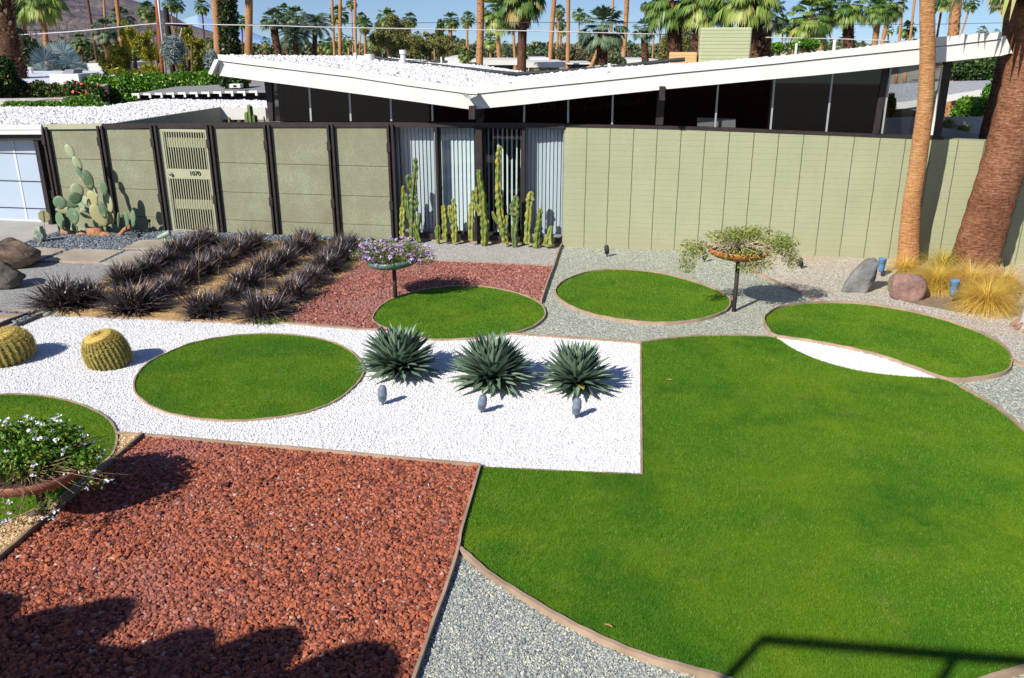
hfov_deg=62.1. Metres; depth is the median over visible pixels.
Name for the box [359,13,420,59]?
olive tree
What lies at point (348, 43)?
palm tree
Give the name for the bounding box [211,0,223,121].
palm tree
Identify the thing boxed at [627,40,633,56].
distant palm
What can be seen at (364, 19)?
palm tree
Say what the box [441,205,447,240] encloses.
column cactus
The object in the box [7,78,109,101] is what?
flowering hedge
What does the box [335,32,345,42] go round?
palm tree
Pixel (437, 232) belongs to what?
column cactus
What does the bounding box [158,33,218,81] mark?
silvery shrub
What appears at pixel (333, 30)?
palm tree
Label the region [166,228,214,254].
black grass clump
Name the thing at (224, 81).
dark shrub
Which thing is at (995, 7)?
palm tree
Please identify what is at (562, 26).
palm tree
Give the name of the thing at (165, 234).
garden spotlight
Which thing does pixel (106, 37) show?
palm tree
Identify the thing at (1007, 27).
palm tree
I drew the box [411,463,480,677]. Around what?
garden edging
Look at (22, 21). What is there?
palm tree
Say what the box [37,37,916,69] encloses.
trees
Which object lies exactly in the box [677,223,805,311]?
flower bowl
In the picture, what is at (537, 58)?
neighbour house
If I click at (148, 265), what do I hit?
black grass clump
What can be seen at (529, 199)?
column cactus
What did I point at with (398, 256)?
flower bowl
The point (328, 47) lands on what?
palm tree
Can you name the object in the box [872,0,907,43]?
palm tree
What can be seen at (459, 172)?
glass door
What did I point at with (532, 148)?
corrugated panel
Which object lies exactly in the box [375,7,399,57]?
palm tree
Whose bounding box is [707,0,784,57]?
palm tree
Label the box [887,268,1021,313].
soil patch
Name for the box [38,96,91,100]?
tiled canopy
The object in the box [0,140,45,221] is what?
garage door
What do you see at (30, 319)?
garden edging
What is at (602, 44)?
palm tree
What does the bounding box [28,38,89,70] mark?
silver fan palm
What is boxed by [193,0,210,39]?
palm tree
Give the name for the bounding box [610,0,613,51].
palm tree
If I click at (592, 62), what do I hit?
palm tree
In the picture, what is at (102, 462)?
lawn edging
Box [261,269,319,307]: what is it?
black grass clump
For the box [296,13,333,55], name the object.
palm tree
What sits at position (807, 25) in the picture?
palm tree
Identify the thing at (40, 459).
flower bowl
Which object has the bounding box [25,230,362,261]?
slate pebbles
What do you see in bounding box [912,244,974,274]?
feather grass
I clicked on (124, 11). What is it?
palm tree
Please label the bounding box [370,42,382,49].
palm tree
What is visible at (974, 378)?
lawn edging
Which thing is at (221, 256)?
black grass clump
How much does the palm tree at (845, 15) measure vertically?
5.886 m
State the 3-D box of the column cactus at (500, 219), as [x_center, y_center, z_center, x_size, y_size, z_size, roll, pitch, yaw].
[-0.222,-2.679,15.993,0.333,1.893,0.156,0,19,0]
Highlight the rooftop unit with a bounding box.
[49,69,96,84]
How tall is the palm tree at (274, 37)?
5.321 m
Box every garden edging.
[0,309,36,314]
[0,312,28,326]
[0,313,28,318]
[0,432,143,559]
[9,313,42,326]
[36,260,102,263]
[81,315,255,324]
[117,431,478,466]
[275,321,378,330]
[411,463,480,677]
[425,259,552,265]
[482,466,637,473]
[508,332,639,343]
[540,243,561,302]
[640,343,642,473]
[746,262,824,300]
[1009,358,1023,366]
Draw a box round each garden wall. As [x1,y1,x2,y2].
[0,97,64,158]
[883,117,982,134]
[941,127,978,138]
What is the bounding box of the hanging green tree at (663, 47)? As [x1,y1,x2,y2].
[657,26,692,63]
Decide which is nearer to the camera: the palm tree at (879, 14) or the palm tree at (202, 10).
the palm tree at (879, 14)
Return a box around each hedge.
[0,92,108,106]
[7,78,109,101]
[83,68,217,104]
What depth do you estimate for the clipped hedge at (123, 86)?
26.56 m
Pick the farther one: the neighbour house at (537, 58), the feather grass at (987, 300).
the neighbour house at (537, 58)
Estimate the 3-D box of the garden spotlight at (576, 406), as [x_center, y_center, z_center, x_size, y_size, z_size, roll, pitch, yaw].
[0.672,0.744,8.832,0.100,0.286,0.099,0,19,0]
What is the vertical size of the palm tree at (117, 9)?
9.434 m
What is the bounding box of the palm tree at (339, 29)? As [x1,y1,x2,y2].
[338,0,341,55]
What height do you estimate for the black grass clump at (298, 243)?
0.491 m
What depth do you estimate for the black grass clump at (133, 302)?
12.27 m
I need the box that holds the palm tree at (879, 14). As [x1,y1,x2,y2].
[861,0,899,45]
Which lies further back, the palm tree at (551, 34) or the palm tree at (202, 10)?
the palm tree at (202, 10)
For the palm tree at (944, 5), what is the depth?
83.24 m
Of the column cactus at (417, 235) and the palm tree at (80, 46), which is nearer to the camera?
the column cactus at (417, 235)
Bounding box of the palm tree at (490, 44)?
[484,31,495,57]
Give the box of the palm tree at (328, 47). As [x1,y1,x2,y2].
[322,38,336,55]
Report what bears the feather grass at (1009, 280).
on the soil patch
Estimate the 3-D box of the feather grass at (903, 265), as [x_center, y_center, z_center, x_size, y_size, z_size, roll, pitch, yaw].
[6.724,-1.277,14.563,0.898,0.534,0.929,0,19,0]
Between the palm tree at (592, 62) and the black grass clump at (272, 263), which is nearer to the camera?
the black grass clump at (272, 263)
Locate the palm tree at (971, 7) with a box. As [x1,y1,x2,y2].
[960,0,980,34]
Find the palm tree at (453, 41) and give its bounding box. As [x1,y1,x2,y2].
[452,35,460,55]
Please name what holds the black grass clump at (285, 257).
on the golden gravel bed at (169, 313)
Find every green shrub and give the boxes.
[18,28,42,70]
[771,37,820,55]
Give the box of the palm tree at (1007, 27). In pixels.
[979,0,1017,138]
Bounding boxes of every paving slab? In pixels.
[34,247,66,258]
[43,248,122,261]
[103,250,179,264]
[123,239,179,249]
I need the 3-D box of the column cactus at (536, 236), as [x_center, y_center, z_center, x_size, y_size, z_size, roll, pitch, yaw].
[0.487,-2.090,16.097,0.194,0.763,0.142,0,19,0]
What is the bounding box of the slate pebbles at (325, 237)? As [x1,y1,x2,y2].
[261,234,394,242]
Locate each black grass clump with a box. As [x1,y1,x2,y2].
[8,267,112,317]
[42,276,113,310]
[85,274,173,322]
[94,257,151,287]
[119,251,170,279]
[132,243,186,268]
[139,273,196,298]
[149,234,208,260]
[155,259,210,287]
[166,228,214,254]
[166,284,237,322]
[169,249,227,280]
[184,224,229,246]
[192,245,244,269]
[212,232,258,260]
[213,261,277,294]
[213,278,252,303]
[222,286,303,325]
[227,227,276,251]
[238,248,290,279]
[247,242,309,268]
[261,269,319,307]
[272,231,320,258]
[281,261,336,289]
[287,223,322,246]
[291,246,351,276]
[313,235,356,264]
[321,229,368,252]
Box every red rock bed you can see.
[0,447,475,677]
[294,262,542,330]
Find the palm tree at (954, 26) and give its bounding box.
[944,0,962,116]
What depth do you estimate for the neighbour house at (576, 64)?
57.72 m
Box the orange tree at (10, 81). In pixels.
[0,56,21,97]
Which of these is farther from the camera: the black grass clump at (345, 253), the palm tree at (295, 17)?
the palm tree at (295, 17)
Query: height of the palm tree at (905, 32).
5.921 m
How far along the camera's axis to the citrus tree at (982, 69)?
32.00 m
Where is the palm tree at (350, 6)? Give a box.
[346,0,357,55]
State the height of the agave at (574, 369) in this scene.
0.611 m
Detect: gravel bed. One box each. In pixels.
[0,262,127,311]
[0,317,639,472]
[0,319,22,326]
[33,227,1023,677]
[50,238,363,323]
[365,240,561,264]
[754,254,1023,362]
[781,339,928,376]
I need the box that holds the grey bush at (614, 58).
[607,52,626,64]
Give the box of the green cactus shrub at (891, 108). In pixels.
[885,90,936,117]
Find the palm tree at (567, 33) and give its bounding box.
[565,0,569,68]
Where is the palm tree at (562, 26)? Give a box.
[555,19,565,44]
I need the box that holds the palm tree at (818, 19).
[809,4,838,50]
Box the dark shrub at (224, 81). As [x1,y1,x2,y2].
[217,74,249,121]
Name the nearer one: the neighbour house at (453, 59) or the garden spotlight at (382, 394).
the garden spotlight at (382, 394)
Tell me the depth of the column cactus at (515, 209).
16.05 m
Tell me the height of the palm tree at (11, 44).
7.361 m
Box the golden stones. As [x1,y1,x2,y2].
[0,435,135,551]
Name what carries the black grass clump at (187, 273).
on the golden gravel bed at (169, 313)
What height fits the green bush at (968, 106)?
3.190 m
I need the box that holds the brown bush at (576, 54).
[554,43,595,61]
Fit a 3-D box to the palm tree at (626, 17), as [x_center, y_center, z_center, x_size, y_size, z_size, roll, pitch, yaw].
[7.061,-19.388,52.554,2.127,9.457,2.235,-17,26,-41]
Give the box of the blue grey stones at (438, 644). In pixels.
[417,555,686,677]
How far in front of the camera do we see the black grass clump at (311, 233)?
16.31 m
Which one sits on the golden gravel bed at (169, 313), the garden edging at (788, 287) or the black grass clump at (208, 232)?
the black grass clump at (208, 232)
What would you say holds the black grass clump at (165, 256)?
on the golden gravel bed at (169, 313)
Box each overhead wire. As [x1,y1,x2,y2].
[18,23,889,40]
[19,22,983,30]
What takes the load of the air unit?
on the pergola
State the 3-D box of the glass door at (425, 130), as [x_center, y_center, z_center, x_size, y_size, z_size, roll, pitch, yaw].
[-1.821,-3.126,16.615,0.796,2.056,0.222,3,19,9]
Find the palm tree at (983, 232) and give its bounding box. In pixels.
[935,0,1023,275]
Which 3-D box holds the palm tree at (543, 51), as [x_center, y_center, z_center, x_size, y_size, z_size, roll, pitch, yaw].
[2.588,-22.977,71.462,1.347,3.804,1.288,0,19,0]
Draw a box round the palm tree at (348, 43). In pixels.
[343,35,353,55]
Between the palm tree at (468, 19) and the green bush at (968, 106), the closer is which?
the green bush at (968, 106)
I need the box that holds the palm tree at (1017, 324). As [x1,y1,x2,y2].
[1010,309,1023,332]
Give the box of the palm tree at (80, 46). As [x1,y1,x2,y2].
[71,32,91,62]
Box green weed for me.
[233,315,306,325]
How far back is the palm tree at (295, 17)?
48.32 m
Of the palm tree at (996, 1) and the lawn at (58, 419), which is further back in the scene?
the palm tree at (996, 1)
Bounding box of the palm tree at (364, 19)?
[357,16,373,53]
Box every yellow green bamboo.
[96,19,159,74]
[166,23,214,72]
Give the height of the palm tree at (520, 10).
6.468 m
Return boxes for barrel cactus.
[0,325,36,368]
[80,327,133,370]
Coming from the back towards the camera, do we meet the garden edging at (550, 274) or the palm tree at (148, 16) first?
the palm tree at (148, 16)
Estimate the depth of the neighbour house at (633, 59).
47.87 m
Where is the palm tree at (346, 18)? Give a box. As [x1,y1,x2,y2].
[328,4,349,26]
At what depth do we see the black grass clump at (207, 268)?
14.25 m
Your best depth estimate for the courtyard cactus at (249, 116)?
18.23 m
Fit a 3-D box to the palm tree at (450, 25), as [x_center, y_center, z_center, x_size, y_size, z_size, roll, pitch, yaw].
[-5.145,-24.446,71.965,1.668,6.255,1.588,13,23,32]
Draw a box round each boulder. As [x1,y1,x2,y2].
[0,237,40,268]
[0,260,26,289]
[33,225,46,241]
[129,234,140,237]
[841,258,877,292]
[889,274,926,300]
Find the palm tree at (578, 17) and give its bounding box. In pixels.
[572,7,586,47]
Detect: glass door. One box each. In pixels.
[395,127,436,232]
[438,127,476,233]
[483,127,521,235]
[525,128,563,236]
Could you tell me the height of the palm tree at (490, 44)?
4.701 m
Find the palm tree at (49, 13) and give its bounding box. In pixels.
[14,0,71,68]
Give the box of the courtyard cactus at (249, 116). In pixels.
[244,105,257,121]
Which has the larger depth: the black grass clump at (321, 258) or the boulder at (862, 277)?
the black grass clump at (321, 258)
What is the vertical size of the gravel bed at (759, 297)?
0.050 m
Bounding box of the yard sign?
[38,210,49,231]
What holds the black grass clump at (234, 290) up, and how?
on the golden gravel bed at (169, 313)
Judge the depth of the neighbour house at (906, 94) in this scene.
26.97 m
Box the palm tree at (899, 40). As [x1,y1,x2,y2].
[895,3,903,83]
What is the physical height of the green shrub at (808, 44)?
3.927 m
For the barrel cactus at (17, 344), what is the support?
on the white gravel bed at (431, 381)
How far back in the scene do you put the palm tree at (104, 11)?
93.26 m
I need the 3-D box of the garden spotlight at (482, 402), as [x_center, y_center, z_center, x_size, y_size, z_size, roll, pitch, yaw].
[-0.310,0.710,8.942,0.102,0.277,0.106,0,19,0]
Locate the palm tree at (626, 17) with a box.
[621,0,628,57]
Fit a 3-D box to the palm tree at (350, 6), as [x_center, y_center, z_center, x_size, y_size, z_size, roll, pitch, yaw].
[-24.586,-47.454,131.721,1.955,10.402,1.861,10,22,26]
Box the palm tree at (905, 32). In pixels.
[896,20,917,81]
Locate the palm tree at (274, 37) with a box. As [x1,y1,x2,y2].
[259,7,287,55]
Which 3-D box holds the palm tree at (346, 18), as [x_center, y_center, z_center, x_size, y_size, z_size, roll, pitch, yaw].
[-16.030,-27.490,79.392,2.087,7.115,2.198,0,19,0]
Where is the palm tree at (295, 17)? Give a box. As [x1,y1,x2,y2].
[284,5,305,55]
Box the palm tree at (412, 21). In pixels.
[404,12,417,33]
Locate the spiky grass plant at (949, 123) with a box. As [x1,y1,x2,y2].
[943,116,973,131]
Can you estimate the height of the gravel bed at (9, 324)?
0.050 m
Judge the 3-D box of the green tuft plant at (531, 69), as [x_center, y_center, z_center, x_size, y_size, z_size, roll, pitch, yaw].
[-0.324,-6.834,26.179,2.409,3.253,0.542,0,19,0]
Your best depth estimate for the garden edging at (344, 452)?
8.13 m
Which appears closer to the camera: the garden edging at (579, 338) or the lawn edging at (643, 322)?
the garden edging at (579, 338)
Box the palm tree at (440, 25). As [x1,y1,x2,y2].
[436,19,444,59]
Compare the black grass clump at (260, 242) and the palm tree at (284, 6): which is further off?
the palm tree at (284, 6)
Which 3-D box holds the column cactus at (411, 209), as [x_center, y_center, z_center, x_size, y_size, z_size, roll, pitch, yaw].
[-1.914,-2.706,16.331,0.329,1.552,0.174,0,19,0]
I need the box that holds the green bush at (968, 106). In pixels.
[950,77,992,116]
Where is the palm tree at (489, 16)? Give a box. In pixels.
[475,0,514,57]
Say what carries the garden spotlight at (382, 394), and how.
on the white gravel bed at (431, 381)
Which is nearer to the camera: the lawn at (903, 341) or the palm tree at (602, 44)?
the lawn at (903, 341)
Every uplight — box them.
[878,257,886,276]
[949,279,961,302]
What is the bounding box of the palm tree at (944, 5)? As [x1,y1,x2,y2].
[935,0,950,36]
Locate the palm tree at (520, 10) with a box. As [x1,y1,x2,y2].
[495,0,546,71]
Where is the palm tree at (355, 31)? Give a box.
[354,0,356,52]
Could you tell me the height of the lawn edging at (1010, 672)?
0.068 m
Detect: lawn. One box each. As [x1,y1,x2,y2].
[0,395,115,523]
[135,334,362,418]
[374,286,544,338]
[461,336,1023,677]
[557,270,728,321]
[765,303,1010,377]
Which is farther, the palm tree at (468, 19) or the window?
the palm tree at (468, 19)
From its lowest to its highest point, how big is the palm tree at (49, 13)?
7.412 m
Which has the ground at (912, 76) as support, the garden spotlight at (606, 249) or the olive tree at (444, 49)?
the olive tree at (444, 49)
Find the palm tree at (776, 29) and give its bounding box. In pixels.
[759,1,787,55]
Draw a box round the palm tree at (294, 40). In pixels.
[279,22,314,54]
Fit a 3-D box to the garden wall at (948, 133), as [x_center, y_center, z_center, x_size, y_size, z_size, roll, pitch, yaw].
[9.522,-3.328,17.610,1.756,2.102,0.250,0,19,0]
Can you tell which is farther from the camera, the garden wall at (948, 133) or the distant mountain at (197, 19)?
the distant mountain at (197, 19)
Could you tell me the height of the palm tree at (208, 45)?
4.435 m
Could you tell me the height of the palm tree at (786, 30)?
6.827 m
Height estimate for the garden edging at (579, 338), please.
0.055 m
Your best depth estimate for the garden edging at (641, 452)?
8.80 m
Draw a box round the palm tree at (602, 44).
[576,5,630,65]
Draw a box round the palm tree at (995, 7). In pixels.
[988,0,1002,15]
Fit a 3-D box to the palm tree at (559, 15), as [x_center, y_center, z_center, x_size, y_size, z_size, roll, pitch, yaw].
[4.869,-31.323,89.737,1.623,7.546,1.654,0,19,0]
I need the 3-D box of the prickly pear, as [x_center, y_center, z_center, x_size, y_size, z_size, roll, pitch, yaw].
[-8.457,-2.896,17.031,1.726,1.992,0.603,2,19,6]
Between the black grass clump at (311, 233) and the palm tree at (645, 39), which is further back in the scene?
the palm tree at (645, 39)
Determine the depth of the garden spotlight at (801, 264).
14.68 m
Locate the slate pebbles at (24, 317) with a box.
[10,314,36,323]
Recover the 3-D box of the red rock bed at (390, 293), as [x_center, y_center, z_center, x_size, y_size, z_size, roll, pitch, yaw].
[-1.232,-0.706,13.319,3.494,0.050,3.872,3,19,10]
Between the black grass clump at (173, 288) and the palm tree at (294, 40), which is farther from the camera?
the palm tree at (294, 40)
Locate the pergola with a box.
[131,83,265,100]
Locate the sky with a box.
[134,0,1002,43]
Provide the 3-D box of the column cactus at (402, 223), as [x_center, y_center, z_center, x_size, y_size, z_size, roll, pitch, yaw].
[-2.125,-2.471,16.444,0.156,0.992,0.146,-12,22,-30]
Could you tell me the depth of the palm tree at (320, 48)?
84.95 m
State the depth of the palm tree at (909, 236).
13.77 m
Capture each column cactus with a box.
[399,185,405,236]
[404,157,421,238]
[410,223,420,241]
[435,225,439,242]
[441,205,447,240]
[447,199,457,242]
[468,202,473,240]
[471,170,488,245]
[492,145,508,245]
[509,195,521,247]
[523,191,534,243]
[533,209,542,248]
[543,226,553,245]
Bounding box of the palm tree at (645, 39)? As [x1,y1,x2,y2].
[631,18,658,61]
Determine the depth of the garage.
18.47 m
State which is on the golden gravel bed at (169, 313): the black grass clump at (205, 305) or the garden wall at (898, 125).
the black grass clump at (205, 305)
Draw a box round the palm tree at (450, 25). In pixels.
[443,11,459,55]
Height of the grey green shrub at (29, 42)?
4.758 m
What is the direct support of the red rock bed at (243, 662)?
on the ground at (912, 76)
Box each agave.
[351,321,444,381]
[446,330,540,395]
[533,339,619,399]
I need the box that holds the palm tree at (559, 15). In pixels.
[555,4,565,59]
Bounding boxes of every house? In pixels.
[24,67,114,101]
[87,61,155,70]
[102,27,1023,263]
[445,55,469,63]
[470,58,516,69]
[526,60,564,69]
[528,56,548,70]
[563,61,590,68]
[625,57,657,62]
[887,80,990,116]
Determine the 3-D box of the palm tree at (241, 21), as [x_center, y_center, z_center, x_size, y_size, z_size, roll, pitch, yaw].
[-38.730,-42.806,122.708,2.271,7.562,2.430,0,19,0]
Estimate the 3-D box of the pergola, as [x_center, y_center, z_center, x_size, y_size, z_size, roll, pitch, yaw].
[-8.627,-7.377,25.473,4.426,0.557,2.740,3,19,9]
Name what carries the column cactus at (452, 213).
on the gravel bed at (495, 252)
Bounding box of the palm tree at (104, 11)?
[103,0,106,27]
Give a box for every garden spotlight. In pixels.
[157,230,171,243]
[378,385,386,404]
[478,394,486,412]
[572,397,581,418]
[604,245,608,256]
[798,258,803,268]
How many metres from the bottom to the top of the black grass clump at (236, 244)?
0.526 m
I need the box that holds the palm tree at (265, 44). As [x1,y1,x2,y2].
[260,36,270,54]
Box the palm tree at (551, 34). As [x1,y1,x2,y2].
[548,0,555,59]
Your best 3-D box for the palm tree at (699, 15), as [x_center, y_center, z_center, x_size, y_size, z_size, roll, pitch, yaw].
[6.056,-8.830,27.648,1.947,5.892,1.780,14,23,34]
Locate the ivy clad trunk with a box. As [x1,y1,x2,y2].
[216,0,244,121]
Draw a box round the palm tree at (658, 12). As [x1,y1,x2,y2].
[641,0,691,58]
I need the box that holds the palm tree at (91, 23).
[86,0,97,62]
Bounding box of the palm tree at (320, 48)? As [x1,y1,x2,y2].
[317,40,324,55]
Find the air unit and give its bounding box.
[229,84,242,87]
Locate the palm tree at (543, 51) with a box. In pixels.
[535,42,547,55]
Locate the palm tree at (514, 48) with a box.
[504,16,516,69]
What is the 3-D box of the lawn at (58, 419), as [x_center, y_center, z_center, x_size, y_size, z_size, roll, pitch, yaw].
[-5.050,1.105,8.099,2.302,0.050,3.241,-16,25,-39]
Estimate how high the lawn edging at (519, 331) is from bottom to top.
0.061 m
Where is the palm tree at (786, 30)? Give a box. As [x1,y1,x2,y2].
[776,17,791,53]
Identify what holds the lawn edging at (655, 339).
on the gravel bed at (759, 297)
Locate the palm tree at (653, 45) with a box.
[647,16,662,58]
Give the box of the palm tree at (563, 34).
[559,29,565,68]
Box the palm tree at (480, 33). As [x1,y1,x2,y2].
[476,0,484,65]
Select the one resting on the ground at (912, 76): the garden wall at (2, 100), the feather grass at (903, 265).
the garden wall at (2, 100)
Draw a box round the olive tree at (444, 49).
[406,27,463,59]
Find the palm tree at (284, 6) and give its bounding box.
[274,2,292,55]
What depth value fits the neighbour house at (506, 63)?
45.69 m
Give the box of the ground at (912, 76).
[54,44,980,221]
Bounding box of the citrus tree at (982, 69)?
[950,56,996,80]
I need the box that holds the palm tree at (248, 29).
[244,0,252,120]
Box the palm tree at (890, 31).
[881,25,894,43]
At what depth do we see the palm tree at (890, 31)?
103.35 m
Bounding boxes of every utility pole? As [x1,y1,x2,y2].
[155,0,166,72]
[163,7,188,73]
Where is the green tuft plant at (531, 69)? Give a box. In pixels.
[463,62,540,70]
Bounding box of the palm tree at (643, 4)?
[640,1,647,17]
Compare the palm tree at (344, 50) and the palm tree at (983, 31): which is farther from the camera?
the palm tree at (344, 50)
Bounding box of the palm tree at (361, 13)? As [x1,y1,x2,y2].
[357,12,366,54]
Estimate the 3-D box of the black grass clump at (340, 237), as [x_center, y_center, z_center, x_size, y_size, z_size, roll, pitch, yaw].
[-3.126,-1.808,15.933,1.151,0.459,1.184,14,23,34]
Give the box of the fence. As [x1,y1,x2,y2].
[41,124,398,239]
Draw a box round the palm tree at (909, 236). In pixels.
[896,0,935,265]
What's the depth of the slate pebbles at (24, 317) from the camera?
11.99 m
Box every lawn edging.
[0,393,117,525]
[133,333,364,421]
[372,285,545,340]
[459,385,1023,677]
[555,268,730,324]
[640,334,775,341]
[763,301,1012,382]
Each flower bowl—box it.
[0,414,125,526]
[349,235,443,298]
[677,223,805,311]
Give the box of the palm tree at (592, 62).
[589,50,596,66]
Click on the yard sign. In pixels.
(43, 215)
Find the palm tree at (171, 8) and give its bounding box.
[161,0,179,35]
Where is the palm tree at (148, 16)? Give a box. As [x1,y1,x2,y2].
[135,0,158,71]
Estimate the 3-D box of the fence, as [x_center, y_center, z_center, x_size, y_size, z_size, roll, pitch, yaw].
[-5.930,-3.204,17.117,7.478,2.294,0.185,3,19,9]
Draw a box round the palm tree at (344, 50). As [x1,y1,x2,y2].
[342,46,346,55]
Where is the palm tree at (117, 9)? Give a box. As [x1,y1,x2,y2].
[114,0,122,46]
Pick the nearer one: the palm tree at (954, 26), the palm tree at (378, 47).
the palm tree at (954, 26)
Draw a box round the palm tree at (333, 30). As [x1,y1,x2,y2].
[331,0,335,55]
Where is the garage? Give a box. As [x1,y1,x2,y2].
[0,98,267,225]
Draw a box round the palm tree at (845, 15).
[824,0,869,48]
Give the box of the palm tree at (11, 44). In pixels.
[0,0,42,78]
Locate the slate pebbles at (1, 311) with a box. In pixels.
[0,310,30,313]
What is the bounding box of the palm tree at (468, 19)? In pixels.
[460,10,475,54]
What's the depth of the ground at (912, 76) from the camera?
100.21 m
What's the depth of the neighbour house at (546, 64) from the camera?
43.82 m
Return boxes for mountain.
[17,0,244,44]
[177,15,282,43]
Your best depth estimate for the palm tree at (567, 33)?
58.28 m
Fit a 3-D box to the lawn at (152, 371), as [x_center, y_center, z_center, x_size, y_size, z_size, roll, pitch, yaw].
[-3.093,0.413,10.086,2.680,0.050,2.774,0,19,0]
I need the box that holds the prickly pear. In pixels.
[53,144,135,235]
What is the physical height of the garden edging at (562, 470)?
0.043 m
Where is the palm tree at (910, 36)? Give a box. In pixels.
[903,0,915,83]
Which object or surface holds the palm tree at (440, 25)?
on the ground at (912, 76)
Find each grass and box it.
[885,250,923,274]
[903,255,974,297]
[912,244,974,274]
[930,256,1014,297]
[938,271,1023,322]
[960,257,1023,298]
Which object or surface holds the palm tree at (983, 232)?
on the ground at (912, 76)
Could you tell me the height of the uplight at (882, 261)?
0.354 m
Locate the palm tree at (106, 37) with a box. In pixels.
[89,17,117,61]
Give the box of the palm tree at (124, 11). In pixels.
[107,5,137,31]
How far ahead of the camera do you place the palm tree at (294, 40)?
41.21 m
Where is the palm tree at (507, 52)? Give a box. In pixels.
[503,47,512,57]
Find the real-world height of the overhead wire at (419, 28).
0.586 m
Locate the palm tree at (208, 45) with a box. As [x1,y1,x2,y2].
[205,37,213,50]
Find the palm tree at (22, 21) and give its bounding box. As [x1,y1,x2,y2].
[15,0,40,33]
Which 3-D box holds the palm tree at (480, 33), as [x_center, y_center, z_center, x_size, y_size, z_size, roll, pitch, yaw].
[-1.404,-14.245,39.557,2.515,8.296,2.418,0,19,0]
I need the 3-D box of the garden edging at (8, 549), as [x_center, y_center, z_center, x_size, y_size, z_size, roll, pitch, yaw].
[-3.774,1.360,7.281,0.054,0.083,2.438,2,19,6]
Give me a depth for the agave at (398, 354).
9.79 m
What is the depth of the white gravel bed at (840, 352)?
10.46 m
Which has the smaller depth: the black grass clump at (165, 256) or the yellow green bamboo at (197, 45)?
the black grass clump at (165, 256)
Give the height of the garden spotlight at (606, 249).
0.277 m
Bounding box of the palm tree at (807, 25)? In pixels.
[784,0,837,52]
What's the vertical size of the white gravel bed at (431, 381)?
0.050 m
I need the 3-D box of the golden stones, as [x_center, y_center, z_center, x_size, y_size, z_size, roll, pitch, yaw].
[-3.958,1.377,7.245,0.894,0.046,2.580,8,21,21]
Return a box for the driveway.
[0,220,58,241]
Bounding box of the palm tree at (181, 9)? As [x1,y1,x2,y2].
[170,0,185,36]
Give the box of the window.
[496,66,508,68]
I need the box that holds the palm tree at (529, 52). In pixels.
[526,45,533,55]
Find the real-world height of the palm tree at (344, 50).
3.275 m
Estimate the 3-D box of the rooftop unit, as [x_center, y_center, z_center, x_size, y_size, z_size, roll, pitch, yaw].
[-13.861,-8.195,26.954,0.892,0.679,1.300,0,19,0]
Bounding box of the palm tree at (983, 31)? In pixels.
[977,25,988,33]
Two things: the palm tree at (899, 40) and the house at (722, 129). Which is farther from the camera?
the palm tree at (899, 40)
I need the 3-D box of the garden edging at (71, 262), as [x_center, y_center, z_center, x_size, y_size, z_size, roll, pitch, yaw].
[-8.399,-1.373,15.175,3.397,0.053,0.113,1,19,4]
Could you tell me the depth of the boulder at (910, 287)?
12.86 m
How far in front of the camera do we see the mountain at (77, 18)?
1045.40 m
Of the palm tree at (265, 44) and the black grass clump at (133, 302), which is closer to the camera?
the black grass clump at (133, 302)
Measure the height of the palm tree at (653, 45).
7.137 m
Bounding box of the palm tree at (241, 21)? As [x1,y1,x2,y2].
[237,15,244,54]
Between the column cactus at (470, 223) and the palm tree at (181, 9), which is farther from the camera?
the palm tree at (181, 9)
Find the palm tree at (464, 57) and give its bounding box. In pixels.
[458,46,471,63]
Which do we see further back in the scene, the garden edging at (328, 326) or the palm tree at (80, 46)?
the palm tree at (80, 46)
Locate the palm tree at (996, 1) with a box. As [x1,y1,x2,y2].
[990,0,1003,17]
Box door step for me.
[171,230,216,234]
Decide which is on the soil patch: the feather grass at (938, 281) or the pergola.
the feather grass at (938, 281)
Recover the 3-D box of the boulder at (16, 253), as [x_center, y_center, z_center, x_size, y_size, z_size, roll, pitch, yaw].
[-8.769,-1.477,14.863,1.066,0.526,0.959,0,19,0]
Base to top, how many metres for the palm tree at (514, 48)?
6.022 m
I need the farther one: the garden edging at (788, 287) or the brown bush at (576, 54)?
the brown bush at (576, 54)
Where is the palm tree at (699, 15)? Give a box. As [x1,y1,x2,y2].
[671,0,726,55]

